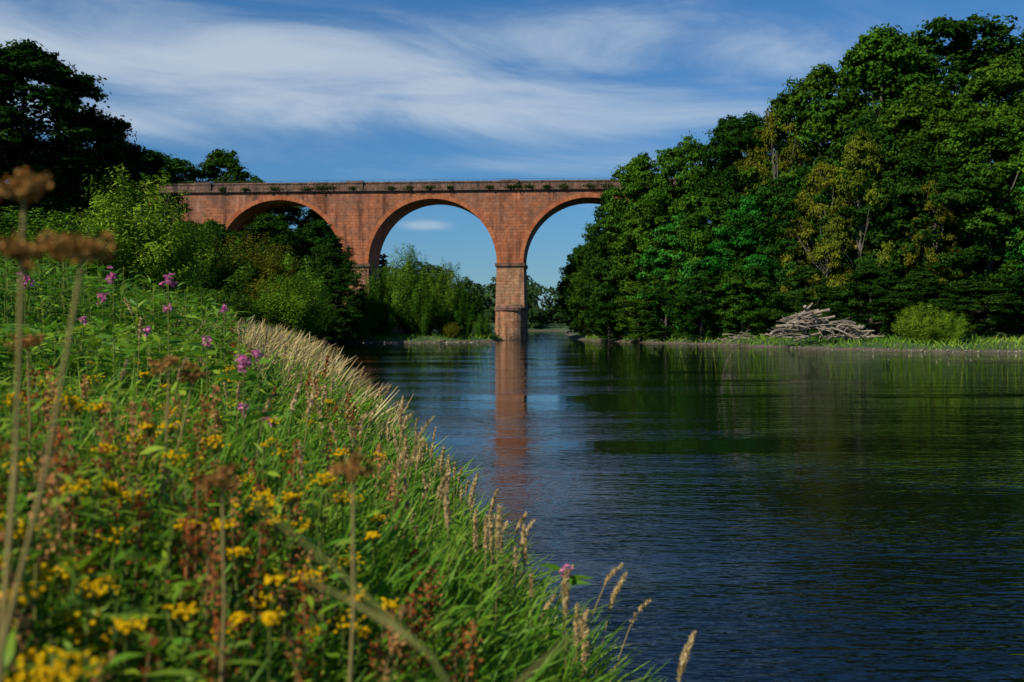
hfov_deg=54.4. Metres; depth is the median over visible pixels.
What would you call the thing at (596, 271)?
broadleaf tree
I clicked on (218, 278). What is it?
willow tree
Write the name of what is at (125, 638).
tansy flowers
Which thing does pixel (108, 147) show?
broadleaf tree
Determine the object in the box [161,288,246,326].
willow shrub
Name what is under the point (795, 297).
broadleaf tree
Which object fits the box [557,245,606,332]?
broadleaf tree
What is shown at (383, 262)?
broadleaf tree
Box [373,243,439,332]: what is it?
willow tree
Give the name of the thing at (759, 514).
river water
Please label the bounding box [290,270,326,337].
willow tree
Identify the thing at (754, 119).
broadleaf tree
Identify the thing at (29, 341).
hogweed seed head
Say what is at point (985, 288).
broadleaf tree
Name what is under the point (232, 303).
willow shrub
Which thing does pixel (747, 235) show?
broadleaf tree
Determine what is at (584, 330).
broadleaf tree
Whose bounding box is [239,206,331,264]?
broadleaf tree
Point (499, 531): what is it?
reed canary grass seed heads
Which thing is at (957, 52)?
broadleaf tree
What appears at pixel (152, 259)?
willow tree
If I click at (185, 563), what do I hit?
dock seed stalks
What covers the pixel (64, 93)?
broadleaf tree
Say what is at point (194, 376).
hogweed seed head
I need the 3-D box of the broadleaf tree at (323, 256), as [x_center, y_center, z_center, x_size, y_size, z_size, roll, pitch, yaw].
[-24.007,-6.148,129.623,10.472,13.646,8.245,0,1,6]
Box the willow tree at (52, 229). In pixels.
[0,204,140,291]
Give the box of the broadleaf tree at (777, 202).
[721,161,856,335]
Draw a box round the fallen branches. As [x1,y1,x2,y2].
[717,327,757,345]
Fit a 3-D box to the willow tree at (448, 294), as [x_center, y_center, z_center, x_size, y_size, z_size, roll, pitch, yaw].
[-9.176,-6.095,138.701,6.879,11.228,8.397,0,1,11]
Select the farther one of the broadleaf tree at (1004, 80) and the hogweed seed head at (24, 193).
the broadleaf tree at (1004, 80)
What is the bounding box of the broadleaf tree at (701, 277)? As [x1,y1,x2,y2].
[663,270,729,340]
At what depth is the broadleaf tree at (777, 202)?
118.86 m
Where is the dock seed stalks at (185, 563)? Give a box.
[0,301,482,681]
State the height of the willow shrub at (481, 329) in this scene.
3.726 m
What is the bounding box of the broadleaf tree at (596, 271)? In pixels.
[580,206,663,336]
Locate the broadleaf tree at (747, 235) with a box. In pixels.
[692,194,805,333]
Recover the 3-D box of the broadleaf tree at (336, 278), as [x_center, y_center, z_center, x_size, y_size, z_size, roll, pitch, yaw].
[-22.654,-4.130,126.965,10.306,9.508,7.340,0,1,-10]
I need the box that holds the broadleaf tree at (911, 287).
[873,271,970,324]
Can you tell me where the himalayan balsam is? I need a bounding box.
[8,266,592,677]
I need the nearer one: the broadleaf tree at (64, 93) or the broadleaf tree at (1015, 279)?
the broadleaf tree at (64, 93)
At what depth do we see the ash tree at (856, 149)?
112.89 m
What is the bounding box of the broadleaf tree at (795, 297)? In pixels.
[765,265,839,338]
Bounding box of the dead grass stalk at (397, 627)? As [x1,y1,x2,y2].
[247,498,590,681]
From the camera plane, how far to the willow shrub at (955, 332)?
97.03 m
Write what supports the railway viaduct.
on the ground at (1008, 332)
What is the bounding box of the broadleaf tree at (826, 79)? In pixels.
[718,62,913,296]
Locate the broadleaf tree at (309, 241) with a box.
[283,218,356,327]
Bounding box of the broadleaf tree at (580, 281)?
[560,241,614,336]
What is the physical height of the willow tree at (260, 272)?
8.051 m
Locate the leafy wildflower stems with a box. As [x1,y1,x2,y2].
[0,250,587,681]
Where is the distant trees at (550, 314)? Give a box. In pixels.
[380,259,570,328]
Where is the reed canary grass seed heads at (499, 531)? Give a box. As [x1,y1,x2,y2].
[112,298,695,681]
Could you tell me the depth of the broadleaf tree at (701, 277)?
122.26 m
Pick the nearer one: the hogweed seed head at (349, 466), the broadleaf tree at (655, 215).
the hogweed seed head at (349, 466)
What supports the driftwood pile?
on the ground at (1008, 332)
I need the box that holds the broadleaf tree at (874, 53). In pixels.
[780,23,956,309]
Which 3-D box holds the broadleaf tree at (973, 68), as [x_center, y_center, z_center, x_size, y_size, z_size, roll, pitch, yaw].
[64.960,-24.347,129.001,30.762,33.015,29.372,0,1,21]
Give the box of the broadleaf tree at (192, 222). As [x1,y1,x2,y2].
[179,220,208,260]
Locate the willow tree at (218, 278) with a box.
[163,212,259,310]
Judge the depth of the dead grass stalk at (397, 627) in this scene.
1.49 m
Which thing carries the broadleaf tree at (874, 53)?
on the ground at (1008, 332)
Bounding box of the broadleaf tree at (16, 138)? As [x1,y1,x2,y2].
[0,73,115,235]
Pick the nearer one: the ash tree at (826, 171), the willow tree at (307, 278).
the willow tree at (307, 278)
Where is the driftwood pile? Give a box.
[761,303,883,347]
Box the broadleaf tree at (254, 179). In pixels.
[243,175,275,245]
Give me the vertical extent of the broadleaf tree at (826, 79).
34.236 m
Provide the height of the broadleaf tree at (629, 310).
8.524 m
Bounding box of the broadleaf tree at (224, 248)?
[207,247,243,277]
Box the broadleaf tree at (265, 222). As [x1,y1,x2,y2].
[240,212,315,278]
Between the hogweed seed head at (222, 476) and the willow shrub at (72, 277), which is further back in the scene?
the willow shrub at (72, 277)
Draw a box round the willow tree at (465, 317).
[447,284,484,335]
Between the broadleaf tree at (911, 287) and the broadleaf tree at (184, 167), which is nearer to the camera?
the broadleaf tree at (911, 287)
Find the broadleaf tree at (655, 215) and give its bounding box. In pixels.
[604,192,695,336]
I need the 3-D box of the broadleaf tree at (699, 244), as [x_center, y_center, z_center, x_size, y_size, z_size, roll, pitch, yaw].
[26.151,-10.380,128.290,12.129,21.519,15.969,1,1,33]
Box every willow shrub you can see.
[1,259,132,312]
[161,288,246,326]
[184,286,257,325]
[440,321,463,337]
[472,312,494,338]
[890,301,952,343]
[924,310,973,343]
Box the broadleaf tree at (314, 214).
[294,209,334,285]
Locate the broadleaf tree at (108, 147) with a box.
[0,106,184,262]
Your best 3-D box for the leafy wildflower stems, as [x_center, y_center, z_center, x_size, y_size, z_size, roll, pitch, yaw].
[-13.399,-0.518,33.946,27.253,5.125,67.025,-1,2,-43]
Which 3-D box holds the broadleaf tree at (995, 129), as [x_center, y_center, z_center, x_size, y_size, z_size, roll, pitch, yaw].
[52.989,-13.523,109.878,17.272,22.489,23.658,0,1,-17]
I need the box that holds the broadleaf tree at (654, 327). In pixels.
[631,279,696,338]
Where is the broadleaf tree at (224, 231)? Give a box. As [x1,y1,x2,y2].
[188,219,263,266]
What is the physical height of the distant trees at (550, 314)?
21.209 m
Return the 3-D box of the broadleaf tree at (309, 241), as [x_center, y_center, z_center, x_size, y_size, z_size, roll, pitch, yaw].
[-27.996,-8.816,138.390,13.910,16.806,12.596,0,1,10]
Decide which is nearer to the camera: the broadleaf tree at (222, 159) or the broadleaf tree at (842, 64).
the broadleaf tree at (842, 64)
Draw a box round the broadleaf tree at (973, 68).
[943,27,1023,269]
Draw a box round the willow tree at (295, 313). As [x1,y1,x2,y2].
[246,271,334,336]
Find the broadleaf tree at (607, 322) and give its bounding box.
[579,283,630,340]
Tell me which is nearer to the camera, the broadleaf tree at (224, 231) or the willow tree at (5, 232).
the willow tree at (5, 232)
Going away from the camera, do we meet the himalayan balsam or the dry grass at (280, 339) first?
the himalayan balsam
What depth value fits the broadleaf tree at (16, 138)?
73.52 m
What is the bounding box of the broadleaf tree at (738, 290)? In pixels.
[700,257,778,337]
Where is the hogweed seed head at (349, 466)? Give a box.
[330,449,380,681]
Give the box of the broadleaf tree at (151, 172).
[86,143,195,245]
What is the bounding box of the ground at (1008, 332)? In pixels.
[323,269,1023,352]
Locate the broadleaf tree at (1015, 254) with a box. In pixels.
[993,176,1023,294]
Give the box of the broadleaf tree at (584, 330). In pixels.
[568,276,598,337]
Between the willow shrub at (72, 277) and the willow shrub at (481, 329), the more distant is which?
the willow shrub at (481, 329)
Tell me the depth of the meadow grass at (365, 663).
4.32 m
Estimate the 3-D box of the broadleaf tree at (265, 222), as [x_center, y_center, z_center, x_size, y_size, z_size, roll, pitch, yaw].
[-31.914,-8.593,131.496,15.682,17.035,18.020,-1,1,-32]
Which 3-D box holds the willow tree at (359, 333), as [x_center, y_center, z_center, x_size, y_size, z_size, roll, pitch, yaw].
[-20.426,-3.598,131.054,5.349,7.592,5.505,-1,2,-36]
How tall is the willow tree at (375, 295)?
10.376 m
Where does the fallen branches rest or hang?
on the ground at (1008, 332)
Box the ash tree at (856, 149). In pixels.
[807,125,895,331]
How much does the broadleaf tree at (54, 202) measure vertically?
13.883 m
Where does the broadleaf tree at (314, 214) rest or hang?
on the ground at (1008, 332)
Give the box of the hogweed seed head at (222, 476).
[198,462,241,681]
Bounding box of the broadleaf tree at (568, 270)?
[553,243,608,334]
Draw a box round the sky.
[0,0,1023,309]
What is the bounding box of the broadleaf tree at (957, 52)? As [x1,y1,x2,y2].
[811,10,1023,271]
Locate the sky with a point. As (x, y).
(301, 90)
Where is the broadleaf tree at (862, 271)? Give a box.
[819,263,925,335]
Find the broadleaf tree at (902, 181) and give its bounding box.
[832,142,1009,315]
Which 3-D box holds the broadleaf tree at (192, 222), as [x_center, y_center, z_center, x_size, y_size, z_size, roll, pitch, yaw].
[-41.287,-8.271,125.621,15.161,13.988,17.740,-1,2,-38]
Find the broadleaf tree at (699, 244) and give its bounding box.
[665,177,750,336]
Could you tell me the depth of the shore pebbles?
104.57 m
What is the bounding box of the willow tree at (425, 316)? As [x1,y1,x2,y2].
[397,287,446,335]
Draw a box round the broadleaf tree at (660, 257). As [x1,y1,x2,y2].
[622,211,725,336]
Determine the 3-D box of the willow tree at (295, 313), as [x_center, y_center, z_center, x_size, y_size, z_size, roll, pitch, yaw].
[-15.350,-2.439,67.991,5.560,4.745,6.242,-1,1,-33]
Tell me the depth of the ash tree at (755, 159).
126.65 m
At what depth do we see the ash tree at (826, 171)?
115.93 m
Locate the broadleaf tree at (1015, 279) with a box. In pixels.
[977,267,1023,328]
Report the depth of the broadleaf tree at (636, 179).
138.48 m
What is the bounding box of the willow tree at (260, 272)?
[213,230,308,325]
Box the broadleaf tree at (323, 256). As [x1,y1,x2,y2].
[299,241,366,342]
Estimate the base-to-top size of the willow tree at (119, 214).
7.932 m
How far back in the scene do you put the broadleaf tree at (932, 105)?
115.56 m
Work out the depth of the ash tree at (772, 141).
124.10 m
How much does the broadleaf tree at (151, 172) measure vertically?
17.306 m
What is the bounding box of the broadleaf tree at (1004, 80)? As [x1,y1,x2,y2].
[904,54,1023,273]
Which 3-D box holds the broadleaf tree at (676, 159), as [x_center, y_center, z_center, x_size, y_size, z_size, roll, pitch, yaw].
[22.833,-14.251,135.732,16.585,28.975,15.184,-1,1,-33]
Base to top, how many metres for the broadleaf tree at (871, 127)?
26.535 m
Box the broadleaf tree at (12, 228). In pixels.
[0,210,37,243]
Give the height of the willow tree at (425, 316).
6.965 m
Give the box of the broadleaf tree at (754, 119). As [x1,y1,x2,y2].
[713,110,793,221]
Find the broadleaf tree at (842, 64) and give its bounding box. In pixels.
[783,32,952,243]
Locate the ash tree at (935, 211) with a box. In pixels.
[900,179,971,313]
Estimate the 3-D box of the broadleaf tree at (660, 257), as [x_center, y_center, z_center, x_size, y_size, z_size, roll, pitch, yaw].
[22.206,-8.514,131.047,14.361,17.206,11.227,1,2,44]
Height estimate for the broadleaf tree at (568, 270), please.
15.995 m
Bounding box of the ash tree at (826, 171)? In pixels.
[775,161,865,335]
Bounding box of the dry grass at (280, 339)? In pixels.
[143,309,426,449]
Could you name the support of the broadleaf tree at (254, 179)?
on the ground at (1008, 332)
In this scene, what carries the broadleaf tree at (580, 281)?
on the ground at (1008, 332)
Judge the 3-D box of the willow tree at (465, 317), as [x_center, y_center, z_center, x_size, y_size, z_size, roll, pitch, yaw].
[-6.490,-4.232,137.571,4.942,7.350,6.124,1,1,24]
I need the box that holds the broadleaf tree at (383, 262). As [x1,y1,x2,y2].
[336,249,388,288]
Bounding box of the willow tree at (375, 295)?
[353,263,399,334]
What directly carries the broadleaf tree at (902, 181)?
on the ground at (1008, 332)
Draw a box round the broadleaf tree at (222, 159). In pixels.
[191,148,260,245]
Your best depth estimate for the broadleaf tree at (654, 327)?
128.12 m
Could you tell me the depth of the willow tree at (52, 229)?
45.08 m
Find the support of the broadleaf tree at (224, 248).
on the ground at (1008, 332)
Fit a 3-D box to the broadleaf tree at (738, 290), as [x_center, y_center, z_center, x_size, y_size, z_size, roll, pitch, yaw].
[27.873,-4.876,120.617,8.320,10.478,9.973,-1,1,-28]
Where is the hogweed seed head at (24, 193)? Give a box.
[0,167,117,681]
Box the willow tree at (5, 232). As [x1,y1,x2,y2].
[0,206,77,291]
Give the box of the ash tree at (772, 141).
[732,107,816,335]
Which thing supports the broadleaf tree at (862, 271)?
on the ground at (1008, 332)
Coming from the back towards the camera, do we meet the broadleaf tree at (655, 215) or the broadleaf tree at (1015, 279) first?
the broadleaf tree at (655, 215)
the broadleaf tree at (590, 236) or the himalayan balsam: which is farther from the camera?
the broadleaf tree at (590, 236)
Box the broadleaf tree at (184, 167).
[144,151,213,220]
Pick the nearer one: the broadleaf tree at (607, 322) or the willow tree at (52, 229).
the willow tree at (52, 229)
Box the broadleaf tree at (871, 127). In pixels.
[800,111,943,320]
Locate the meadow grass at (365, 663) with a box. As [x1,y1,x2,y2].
[0,316,670,681]
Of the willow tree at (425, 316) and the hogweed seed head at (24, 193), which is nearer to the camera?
the hogweed seed head at (24, 193)
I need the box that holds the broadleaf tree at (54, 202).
[37,192,103,235]
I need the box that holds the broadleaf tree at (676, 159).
[625,131,726,331]
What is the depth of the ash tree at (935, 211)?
108.15 m
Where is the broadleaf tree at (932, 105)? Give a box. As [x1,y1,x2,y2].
[857,83,1000,299]
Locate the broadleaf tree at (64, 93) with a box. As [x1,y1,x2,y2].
[0,38,143,264]
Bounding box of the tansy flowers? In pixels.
[0,361,400,681]
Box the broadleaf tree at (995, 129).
[902,115,1023,313]
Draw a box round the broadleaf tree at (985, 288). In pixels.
[901,279,1023,335]
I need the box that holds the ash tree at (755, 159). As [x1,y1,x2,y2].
[706,147,783,332]
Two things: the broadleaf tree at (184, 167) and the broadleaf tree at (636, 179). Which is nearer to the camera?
the broadleaf tree at (636, 179)
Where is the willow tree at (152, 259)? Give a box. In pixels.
[56,164,217,306]
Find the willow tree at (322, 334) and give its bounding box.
[303,283,343,343]
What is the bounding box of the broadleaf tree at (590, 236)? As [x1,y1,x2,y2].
[578,186,644,333]
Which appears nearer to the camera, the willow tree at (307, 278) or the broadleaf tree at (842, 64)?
the willow tree at (307, 278)
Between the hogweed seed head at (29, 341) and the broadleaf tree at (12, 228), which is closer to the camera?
the hogweed seed head at (29, 341)
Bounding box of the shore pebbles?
[322,339,1021,351]
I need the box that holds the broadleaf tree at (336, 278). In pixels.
[315,272,372,342]
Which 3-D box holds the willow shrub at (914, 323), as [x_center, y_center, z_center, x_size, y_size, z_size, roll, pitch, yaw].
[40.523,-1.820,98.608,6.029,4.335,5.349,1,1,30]
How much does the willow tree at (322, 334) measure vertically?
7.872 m
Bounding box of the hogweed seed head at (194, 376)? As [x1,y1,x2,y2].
[147,353,208,586]
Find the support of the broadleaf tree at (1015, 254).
on the ground at (1008, 332)
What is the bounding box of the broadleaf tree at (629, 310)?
[611,280,664,341]
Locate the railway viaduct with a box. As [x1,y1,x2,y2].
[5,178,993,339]
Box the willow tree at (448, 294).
[421,256,472,335]
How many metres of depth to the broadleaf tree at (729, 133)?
127.39 m
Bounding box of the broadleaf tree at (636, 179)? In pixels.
[594,151,678,332]
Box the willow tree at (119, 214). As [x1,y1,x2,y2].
[79,198,164,241]
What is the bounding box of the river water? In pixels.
[318,331,1023,681]
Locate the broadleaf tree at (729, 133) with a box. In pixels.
[671,113,790,330]
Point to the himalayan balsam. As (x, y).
(573, 579)
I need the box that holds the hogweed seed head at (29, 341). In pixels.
[0,331,46,505]
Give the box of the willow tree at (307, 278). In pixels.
[256,247,331,326]
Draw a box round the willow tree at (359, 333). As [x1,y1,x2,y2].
[339,287,378,341]

